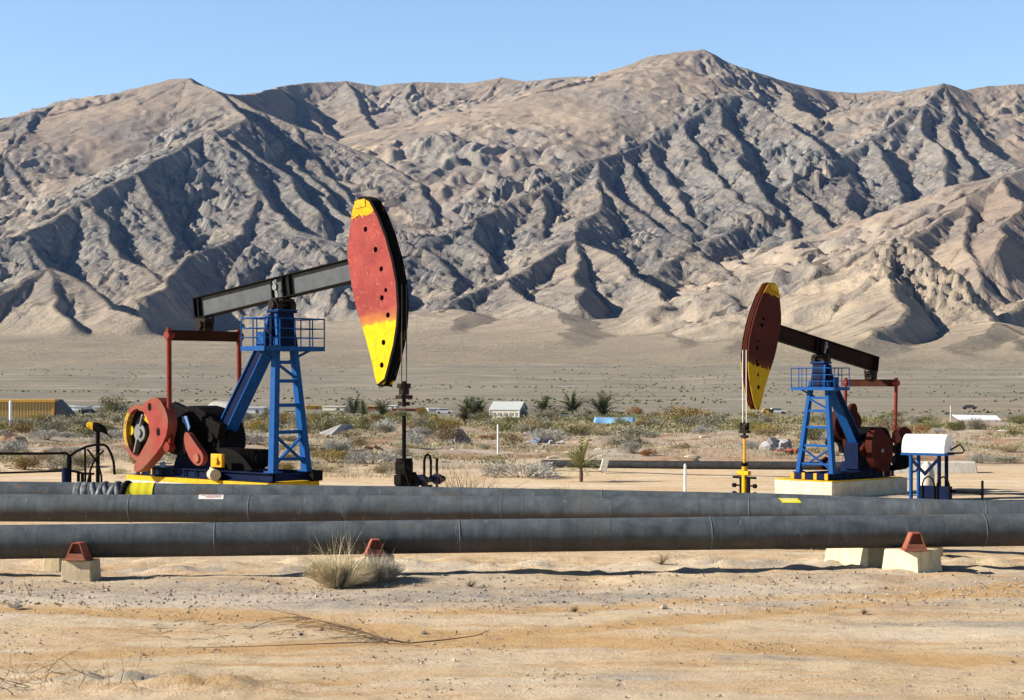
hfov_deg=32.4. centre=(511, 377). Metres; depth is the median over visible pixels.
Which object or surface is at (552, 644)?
ground
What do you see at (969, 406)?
parked vehicle
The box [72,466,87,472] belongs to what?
bush
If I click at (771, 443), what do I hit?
rocks
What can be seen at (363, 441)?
bush
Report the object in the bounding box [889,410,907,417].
bush
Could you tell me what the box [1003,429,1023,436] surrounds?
bush
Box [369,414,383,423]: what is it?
bush
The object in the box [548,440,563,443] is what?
rag heap
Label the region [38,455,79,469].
bush
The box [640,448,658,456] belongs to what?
bush
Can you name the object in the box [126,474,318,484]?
concrete pad
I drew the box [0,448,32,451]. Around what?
bush
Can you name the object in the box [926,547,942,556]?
support block
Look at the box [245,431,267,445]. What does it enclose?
bush
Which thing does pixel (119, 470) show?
bush
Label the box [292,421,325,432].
bush
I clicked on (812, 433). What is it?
bush
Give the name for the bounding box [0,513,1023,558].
pipeline
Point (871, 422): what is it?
bush
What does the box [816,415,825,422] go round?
bush
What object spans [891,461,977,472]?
white barrier
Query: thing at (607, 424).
bush
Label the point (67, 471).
pipe fence
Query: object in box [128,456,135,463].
bush
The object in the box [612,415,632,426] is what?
bush
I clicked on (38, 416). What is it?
bush
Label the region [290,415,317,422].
bush
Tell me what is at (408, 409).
hut
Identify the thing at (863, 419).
bush
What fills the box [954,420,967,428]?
bush
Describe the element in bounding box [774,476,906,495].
concrete pad
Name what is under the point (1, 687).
dry twigs
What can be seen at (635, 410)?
bush
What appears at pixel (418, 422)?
bush
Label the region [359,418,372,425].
bush
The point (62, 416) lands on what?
bush
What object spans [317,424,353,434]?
tarpaulin heap
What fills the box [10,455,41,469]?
bush
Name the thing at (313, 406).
hut
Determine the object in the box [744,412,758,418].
bush
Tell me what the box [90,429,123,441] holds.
bush
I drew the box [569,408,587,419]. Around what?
bush
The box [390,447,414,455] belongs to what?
bush
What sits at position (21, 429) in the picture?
bush
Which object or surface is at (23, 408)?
ochre shed
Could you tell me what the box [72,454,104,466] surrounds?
bush
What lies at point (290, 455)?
bush
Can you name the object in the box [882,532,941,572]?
support block
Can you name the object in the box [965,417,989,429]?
bush
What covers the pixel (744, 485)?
wellhead
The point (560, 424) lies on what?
bush
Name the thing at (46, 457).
bush
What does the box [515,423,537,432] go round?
bush
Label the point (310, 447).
bush
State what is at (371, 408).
hut
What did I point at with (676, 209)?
mountains
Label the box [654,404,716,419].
bush
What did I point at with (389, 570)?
dry bush
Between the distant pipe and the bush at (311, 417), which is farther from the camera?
the bush at (311, 417)
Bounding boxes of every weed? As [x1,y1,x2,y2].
[22,566,42,595]
[466,577,479,586]
[650,552,672,564]
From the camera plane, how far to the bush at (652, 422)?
285.45 m
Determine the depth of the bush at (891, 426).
222.71 m
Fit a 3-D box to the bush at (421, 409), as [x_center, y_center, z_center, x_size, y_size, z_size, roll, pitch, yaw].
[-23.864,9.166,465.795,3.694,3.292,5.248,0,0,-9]
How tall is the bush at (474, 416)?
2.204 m
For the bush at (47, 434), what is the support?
on the ground at (552, 644)
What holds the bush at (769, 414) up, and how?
on the ground at (552, 644)
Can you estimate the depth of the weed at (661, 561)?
31.38 m
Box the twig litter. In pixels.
[136,610,309,639]
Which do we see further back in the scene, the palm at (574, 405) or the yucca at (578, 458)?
the palm at (574, 405)
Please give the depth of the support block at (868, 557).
31.03 m
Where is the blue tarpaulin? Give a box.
[594,417,634,424]
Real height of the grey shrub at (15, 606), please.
0.192 m
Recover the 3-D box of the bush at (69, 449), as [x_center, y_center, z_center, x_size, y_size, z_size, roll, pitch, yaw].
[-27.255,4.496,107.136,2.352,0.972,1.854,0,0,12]
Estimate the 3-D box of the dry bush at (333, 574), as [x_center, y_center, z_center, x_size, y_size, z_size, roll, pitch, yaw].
[-2.756,2.871,28.524,1.475,1.065,1.452,0,0,-37]
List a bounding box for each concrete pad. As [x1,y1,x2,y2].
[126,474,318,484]
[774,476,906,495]
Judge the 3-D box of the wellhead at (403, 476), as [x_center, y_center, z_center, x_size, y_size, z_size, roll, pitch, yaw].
[-2.638,2.282,46.949,0.650,2.550,2.323,0,0,42]
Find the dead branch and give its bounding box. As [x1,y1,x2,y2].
[193,601,489,647]
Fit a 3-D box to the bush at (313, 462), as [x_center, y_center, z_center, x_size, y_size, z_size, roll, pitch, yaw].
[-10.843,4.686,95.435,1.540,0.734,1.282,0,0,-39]
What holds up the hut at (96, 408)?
on the ground at (552, 644)
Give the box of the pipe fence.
[0,443,115,482]
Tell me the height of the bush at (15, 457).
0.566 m
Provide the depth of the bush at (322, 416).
355.81 m
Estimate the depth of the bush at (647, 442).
152.10 m
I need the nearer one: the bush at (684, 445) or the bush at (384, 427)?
the bush at (684, 445)
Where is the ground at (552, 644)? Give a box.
[0,364,1023,699]
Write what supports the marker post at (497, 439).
on the ground at (552, 644)
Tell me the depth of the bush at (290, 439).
148.52 m
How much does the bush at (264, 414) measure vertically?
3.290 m
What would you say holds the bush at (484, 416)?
on the ground at (552, 644)
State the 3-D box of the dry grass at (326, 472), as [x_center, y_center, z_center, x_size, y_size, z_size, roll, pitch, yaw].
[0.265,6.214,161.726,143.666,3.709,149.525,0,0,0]
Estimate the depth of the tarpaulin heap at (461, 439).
164.94 m
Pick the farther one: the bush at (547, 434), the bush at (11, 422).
the bush at (11, 422)
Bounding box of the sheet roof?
[952,415,1000,421]
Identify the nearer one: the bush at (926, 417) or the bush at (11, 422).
the bush at (11, 422)
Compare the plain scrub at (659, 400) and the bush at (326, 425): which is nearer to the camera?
the bush at (326, 425)
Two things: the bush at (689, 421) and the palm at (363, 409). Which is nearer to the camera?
the bush at (689, 421)
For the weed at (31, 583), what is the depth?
27.26 m
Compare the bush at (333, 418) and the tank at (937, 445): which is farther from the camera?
the bush at (333, 418)
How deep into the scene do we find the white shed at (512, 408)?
431.73 m
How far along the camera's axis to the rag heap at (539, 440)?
169.99 m
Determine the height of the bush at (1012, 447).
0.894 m
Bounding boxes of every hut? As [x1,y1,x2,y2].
[71,406,92,409]
[93,406,105,410]
[246,407,267,412]
[305,405,321,408]
[322,406,348,409]
[367,406,382,409]
[385,405,399,408]
[391,408,418,410]
[426,408,440,411]
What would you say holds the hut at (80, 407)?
on the ground at (552, 644)
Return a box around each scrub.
[0,364,1023,416]
[0,410,1023,463]
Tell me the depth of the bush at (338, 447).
110.82 m
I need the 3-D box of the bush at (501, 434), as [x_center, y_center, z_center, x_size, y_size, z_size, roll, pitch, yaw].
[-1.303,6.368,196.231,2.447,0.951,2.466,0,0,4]
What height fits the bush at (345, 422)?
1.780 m
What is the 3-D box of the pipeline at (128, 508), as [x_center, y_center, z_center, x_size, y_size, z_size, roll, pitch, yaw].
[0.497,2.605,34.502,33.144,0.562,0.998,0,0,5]
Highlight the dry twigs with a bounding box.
[0,635,180,691]
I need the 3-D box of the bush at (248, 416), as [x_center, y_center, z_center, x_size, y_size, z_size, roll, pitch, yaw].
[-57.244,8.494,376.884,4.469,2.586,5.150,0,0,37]
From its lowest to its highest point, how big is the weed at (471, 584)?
0.206 m
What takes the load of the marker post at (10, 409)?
on the ground at (552, 644)
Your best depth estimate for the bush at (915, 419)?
332.07 m
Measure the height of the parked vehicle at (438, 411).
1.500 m
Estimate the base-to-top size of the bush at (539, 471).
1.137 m
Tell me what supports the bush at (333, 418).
on the ground at (552, 644)
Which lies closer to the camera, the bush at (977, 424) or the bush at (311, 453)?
the bush at (311, 453)
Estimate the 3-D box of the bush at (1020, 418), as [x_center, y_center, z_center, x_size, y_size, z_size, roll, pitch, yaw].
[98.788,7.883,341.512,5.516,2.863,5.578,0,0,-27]
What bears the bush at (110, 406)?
on the ground at (552, 644)
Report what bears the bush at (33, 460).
on the ground at (552, 644)
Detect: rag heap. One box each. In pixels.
[530,437,552,442]
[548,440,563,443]
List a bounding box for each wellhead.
[394,416,445,486]
[732,439,756,492]
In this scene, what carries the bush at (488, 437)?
on the ground at (552, 644)
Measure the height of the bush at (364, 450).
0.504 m
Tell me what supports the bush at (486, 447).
on the ground at (552, 644)
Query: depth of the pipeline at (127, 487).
37.46 m
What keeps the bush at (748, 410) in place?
on the ground at (552, 644)
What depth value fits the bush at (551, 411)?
424.91 m
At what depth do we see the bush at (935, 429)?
216.36 m
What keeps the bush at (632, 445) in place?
on the ground at (552, 644)
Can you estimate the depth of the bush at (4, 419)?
303.72 m
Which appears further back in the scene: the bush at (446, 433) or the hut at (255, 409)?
the hut at (255, 409)
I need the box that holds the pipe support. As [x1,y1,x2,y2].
[600,459,608,471]
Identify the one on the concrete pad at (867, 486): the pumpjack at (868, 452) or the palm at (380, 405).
the pumpjack at (868, 452)
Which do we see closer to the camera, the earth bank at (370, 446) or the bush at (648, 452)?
the bush at (648, 452)
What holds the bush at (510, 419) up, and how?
on the ground at (552, 644)
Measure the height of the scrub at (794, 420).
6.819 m
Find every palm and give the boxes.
[336,394,368,414]
[350,399,375,415]
[366,399,396,415]
[451,396,481,416]
[457,397,489,414]
[527,395,560,417]
[554,391,590,413]
[581,390,623,416]
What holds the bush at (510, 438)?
on the ground at (552, 644)
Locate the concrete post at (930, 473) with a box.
[920,461,934,485]
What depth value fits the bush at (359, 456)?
101.60 m
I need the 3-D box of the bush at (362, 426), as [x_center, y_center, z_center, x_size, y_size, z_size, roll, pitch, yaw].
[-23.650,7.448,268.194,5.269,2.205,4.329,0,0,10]
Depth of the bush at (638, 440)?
151.13 m
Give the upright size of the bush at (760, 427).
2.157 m
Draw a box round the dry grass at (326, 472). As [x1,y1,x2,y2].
[0,429,1023,478]
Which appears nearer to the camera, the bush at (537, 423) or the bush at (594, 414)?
the bush at (537, 423)
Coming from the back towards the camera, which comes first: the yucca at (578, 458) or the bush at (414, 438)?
the bush at (414, 438)
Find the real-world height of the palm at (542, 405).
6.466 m
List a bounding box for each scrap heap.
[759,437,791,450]
[774,447,798,454]
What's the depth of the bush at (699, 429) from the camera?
231.31 m
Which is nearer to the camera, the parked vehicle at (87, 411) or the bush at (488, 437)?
the bush at (488, 437)
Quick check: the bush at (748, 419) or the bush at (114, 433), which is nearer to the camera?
the bush at (114, 433)
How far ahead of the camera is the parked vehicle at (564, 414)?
444.99 m
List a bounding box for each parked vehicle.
[79,409,96,413]
[436,409,451,413]
[560,412,574,416]
[762,408,772,412]
[769,408,785,412]
[961,405,976,408]
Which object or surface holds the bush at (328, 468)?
on the ground at (552, 644)
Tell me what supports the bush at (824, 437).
on the ground at (552, 644)
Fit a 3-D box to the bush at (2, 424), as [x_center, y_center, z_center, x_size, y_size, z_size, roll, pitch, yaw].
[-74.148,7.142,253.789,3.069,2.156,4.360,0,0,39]
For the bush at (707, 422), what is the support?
on the ground at (552, 644)
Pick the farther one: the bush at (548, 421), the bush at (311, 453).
the bush at (548, 421)
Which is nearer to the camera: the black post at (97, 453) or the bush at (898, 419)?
the black post at (97, 453)
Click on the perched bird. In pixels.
(96, 426)
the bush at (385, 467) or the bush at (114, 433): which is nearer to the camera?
the bush at (385, 467)
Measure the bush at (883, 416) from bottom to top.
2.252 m
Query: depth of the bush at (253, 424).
278.71 m
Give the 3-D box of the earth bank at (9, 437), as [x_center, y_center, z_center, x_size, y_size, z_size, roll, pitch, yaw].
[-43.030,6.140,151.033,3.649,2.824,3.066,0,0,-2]
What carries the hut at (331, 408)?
on the ground at (552, 644)
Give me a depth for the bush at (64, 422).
286.18 m
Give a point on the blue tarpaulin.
(606, 420)
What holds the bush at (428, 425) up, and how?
on the ground at (552, 644)
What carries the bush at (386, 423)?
on the ground at (552, 644)
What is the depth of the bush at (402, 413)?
421.51 m
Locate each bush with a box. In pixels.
[0,416,15,426]
[0,422,8,428]
[0,428,9,435]
[0,438,30,451]
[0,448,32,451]
[4,420,17,427]
[9,421,36,432]
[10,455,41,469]
[11,455,28,461]
[12,417,35,426]
[21,455,44,466]
[25,413,52,421]
[25,428,59,439]
[30,418,73,433]
[33,415,51,421]
[37,450,60,461]
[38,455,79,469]
[45,445,80,457]
[49,414,65,420]
[52,418,71,427]
[58,432,83,437]
[66,416,93,427]
[72,420,106,437]
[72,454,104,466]
[72,456,92,467]
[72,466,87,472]
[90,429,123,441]
[94,411,108,418]
[98,394,134,412]
[100,420,119,431]
[104,467,130,473]
[108,414,125,422]
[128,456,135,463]
[164,452,176,460]
[244,412,254,421]
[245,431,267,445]
[248,419,265,429]
[256,424,268,432]
[260,439,298,448]
[261,408,269,418]
[264,411,295,423]
[279,461,296,469]
[280,434,296,442]
[284,453,296,460]
[286,413,310,424]
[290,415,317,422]
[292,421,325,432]
[298,458,323,468]
[299,527,383,588]
[306,412,318,419]
[309,443,321,452]
[310,450,319,456]
[311,463,341,471]
[314,448,350,462]
[317,411,331,419]
[319,414,340,427]
[319,418,341,431]
[322,438,354,452]
[327,440,349,451]
[334,428,367,437]
[341,419,350,423]
[341,448,398,464]
[346,435,374,446]
[349,419,372,430]
[354,448,374,454]
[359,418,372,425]
[360,539,406,581]
[367,417,401,432]
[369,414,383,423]
[370,448,529,487]
[372,461,394,472]
[377,424,395,432]
[381,412,395,420]
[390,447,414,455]
[394,420,415,427]
[394,443,425,448]
[396,411,411,419]
[400,430,427,448]
[406,415,432,428]
[407,425,432,437]
[413,415,444,424]
[415,406,427,415]
[418,421,440,433]
[433,426,472,442]
[437,416,464,429]
[469,413,484,420]
[476,410,490,420]
[478,444,490,449]
[479,460,562,478]
[480,417,496,425]
[480,434,499,439]
[487,419,517,430]
[491,432,509,437]
[495,433,525,443]
[497,415,521,423]
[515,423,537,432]
[519,417,548,431]
[524,427,574,441]
[530,409,558,419]
[537,407,559,414]
[538,416,552,428]
[550,422,568,429]
[554,421,600,435]
[563,419,605,431]
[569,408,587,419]
[569,417,596,426]
[583,416,593,421]
[589,412,603,416]
[591,428,611,434]
[597,422,621,427]
[598,435,624,444]
[608,424,647,439]
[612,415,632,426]
[616,440,642,453]
[623,435,642,444]
[625,405,643,415]
[635,439,656,445]
[636,418,664,427]
[640,428,664,437]
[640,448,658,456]
[646,412,667,415]
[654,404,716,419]
[672,414,690,423]
[672,442,702,448]
[678,414,703,426]
[687,426,716,433]
[695,412,719,427]
[713,410,726,422]
[732,418,755,430]
[736,440,758,449]
[737,409,757,415]
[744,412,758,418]
[745,416,763,423]
[749,422,779,433]
[751,426,787,436]
[752,420,765,426]
[758,414,773,423]
[759,411,782,419]
[771,451,785,455]
[797,425,824,440]
[800,414,820,424]
[806,447,826,452]
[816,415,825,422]
[817,432,826,441]
[817,447,839,455]
[860,416,868,423]
[863,418,886,425]
[873,418,908,432]
[876,415,889,418]
[887,416,907,425]
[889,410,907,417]
[904,413,919,424]
[909,424,930,433]
[917,417,943,429]
[918,415,940,423]
[931,427,946,433]
[945,421,966,430]
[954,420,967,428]
[963,452,996,463]
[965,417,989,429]
[989,441,1023,452]
[989,453,1023,463]
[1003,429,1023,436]
[1005,412,1023,423]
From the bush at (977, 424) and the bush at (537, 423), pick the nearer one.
the bush at (537, 423)
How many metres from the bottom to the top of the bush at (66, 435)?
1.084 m
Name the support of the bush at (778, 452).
on the ground at (552, 644)
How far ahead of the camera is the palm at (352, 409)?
485.51 m
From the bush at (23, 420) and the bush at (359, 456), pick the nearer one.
the bush at (359, 456)
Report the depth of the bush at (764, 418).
345.26 m
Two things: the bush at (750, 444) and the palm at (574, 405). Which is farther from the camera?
the palm at (574, 405)
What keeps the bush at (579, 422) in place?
on the ground at (552, 644)
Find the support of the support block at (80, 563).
on the ground at (552, 644)
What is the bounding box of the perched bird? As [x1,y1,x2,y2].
[83,422,111,438]
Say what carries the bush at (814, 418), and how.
on the ground at (552, 644)
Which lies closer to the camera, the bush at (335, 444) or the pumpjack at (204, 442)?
the pumpjack at (204, 442)
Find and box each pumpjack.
[123,196,412,482]
[739,282,911,480]
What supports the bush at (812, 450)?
on the ground at (552, 644)
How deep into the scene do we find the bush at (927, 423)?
265.89 m
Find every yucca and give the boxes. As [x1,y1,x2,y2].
[455,408,477,426]
[552,435,607,481]
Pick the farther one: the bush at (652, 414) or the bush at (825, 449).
the bush at (652, 414)
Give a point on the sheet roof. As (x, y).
(982, 417)
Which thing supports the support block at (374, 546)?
on the ground at (552, 644)
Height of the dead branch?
0.703 m
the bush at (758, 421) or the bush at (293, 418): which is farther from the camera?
the bush at (293, 418)
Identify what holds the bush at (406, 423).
on the ground at (552, 644)
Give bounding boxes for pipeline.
[0,480,945,499]
[0,494,1023,521]
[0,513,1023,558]
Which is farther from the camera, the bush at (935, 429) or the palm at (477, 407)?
the palm at (477, 407)
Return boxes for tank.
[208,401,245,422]
[900,434,983,499]
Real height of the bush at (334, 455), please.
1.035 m
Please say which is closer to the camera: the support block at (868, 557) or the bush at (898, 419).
the support block at (868, 557)
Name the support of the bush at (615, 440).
on the ground at (552, 644)
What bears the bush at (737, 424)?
on the ground at (552, 644)
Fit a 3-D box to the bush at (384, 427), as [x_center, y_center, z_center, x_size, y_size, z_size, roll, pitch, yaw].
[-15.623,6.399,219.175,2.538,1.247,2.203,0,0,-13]
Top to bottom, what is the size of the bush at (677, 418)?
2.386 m
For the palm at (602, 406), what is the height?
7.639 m
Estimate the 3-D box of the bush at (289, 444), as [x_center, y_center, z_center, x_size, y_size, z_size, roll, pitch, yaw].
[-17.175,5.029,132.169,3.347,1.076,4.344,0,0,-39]
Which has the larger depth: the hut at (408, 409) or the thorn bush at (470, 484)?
the hut at (408, 409)
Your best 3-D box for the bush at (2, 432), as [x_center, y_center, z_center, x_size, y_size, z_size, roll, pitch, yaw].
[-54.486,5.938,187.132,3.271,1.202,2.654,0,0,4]
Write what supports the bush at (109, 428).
on the ground at (552, 644)
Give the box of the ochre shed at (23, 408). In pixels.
[0,399,74,418]
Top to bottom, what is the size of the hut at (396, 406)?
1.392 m
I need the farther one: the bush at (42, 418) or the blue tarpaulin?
the bush at (42, 418)
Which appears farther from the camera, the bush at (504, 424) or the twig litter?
the bush at (504, 424)
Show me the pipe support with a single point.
(604, 462)
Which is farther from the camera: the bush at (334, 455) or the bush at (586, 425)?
the bush at (586, 425)
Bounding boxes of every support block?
[43,558,64,571]
[61,542,100,581]
[363,538,394,564]
[824,548,887,566]
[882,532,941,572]
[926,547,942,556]
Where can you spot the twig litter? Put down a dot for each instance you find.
(225, 629)
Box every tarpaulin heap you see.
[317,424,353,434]
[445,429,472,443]
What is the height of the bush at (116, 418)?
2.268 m
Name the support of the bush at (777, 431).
on the ground at (552, 644)
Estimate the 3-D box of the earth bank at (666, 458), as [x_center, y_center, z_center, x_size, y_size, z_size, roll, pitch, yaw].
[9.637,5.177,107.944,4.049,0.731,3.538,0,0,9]
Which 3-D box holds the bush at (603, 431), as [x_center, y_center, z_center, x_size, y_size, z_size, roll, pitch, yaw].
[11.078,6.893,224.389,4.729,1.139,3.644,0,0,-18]
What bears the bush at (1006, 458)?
on the ground at (552, 644)
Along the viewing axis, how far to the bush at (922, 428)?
233.28 m
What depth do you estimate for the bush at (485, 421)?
336.99 m
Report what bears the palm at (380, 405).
on the ground at (552, 644)
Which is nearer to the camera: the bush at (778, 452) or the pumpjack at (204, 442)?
the pumpjack at (204, 442)
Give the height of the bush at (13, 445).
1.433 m
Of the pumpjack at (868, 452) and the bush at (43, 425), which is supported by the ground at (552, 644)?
the bush at (43, 425)
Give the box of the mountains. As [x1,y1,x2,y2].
[0,49,1023,368]
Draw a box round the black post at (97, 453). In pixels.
[96,431,99,482]
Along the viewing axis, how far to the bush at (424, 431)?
205.91 m
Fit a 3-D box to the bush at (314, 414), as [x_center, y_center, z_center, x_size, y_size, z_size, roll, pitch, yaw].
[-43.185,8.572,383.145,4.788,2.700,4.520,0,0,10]
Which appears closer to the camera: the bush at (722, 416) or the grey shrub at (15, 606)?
the grey shrub at (15, 606)
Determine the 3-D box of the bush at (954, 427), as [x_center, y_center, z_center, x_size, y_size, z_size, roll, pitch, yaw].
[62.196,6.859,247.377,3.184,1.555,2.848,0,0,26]
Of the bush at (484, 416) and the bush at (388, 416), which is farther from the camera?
the bush at (484, 416)
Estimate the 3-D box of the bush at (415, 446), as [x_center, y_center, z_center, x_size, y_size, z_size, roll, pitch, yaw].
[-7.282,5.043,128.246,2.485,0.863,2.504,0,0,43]
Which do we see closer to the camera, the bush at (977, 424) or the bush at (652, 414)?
the bush at (977, 424)
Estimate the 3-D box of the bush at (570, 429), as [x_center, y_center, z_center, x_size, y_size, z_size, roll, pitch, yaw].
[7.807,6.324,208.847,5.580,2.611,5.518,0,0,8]
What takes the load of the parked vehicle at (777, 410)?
on the ground at (552, 644)
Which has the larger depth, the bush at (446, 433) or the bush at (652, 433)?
the bush at (652, 433)
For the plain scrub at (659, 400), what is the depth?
902.01 m
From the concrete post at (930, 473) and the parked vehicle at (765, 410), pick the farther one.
the parked vehicle at (765, 410)
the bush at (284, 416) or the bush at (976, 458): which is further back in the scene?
the bush at (284, 416)
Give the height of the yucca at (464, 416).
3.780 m
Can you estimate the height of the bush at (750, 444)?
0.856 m
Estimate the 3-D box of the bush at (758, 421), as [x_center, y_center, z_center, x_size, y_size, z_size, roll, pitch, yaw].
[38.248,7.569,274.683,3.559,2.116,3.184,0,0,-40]
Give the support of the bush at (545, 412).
on the ground at (552, 644)
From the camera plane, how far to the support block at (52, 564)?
30.46 m
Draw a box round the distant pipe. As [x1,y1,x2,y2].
[541,460,840,469]
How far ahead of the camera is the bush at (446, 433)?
164.77 m
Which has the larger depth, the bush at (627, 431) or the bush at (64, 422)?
the bush at (64, 422)
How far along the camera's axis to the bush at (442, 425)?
255.16 m
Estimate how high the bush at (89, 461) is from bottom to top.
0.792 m
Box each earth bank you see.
[0,433,27,442]
[362,444,382,449]
[641,456,698,460]
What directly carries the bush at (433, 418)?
on the ground at (552, 644)
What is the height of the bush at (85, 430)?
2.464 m
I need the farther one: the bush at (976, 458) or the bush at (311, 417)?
the bush at (311, 417)
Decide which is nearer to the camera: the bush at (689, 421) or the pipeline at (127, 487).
the pipeline at (127, 487)
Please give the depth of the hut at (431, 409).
545.09 m
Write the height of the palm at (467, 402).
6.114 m
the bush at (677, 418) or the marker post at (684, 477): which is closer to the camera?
the marker post at (684, 477)
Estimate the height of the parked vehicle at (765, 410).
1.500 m
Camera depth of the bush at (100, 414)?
433.33 m
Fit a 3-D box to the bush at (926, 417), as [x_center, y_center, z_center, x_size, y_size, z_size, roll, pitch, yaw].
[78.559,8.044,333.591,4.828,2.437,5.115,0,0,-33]
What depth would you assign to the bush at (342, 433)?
204.71 m
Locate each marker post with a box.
[9,400,11,421]
[497,424,498,453]
[684,464,685,491]
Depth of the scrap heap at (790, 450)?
112.61 m
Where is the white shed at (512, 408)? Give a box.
[489,401,527,418]
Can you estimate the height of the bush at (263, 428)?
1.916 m
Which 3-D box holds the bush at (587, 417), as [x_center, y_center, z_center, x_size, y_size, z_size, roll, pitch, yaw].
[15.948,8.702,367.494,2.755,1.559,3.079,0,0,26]
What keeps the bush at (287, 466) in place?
on the ground at (552, 644)
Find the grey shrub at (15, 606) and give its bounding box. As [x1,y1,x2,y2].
[7,599,25,608]
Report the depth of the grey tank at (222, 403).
149.59 m
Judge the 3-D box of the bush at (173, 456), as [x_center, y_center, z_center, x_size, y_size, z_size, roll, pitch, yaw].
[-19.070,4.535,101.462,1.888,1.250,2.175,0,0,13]
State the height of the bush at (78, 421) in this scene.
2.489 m

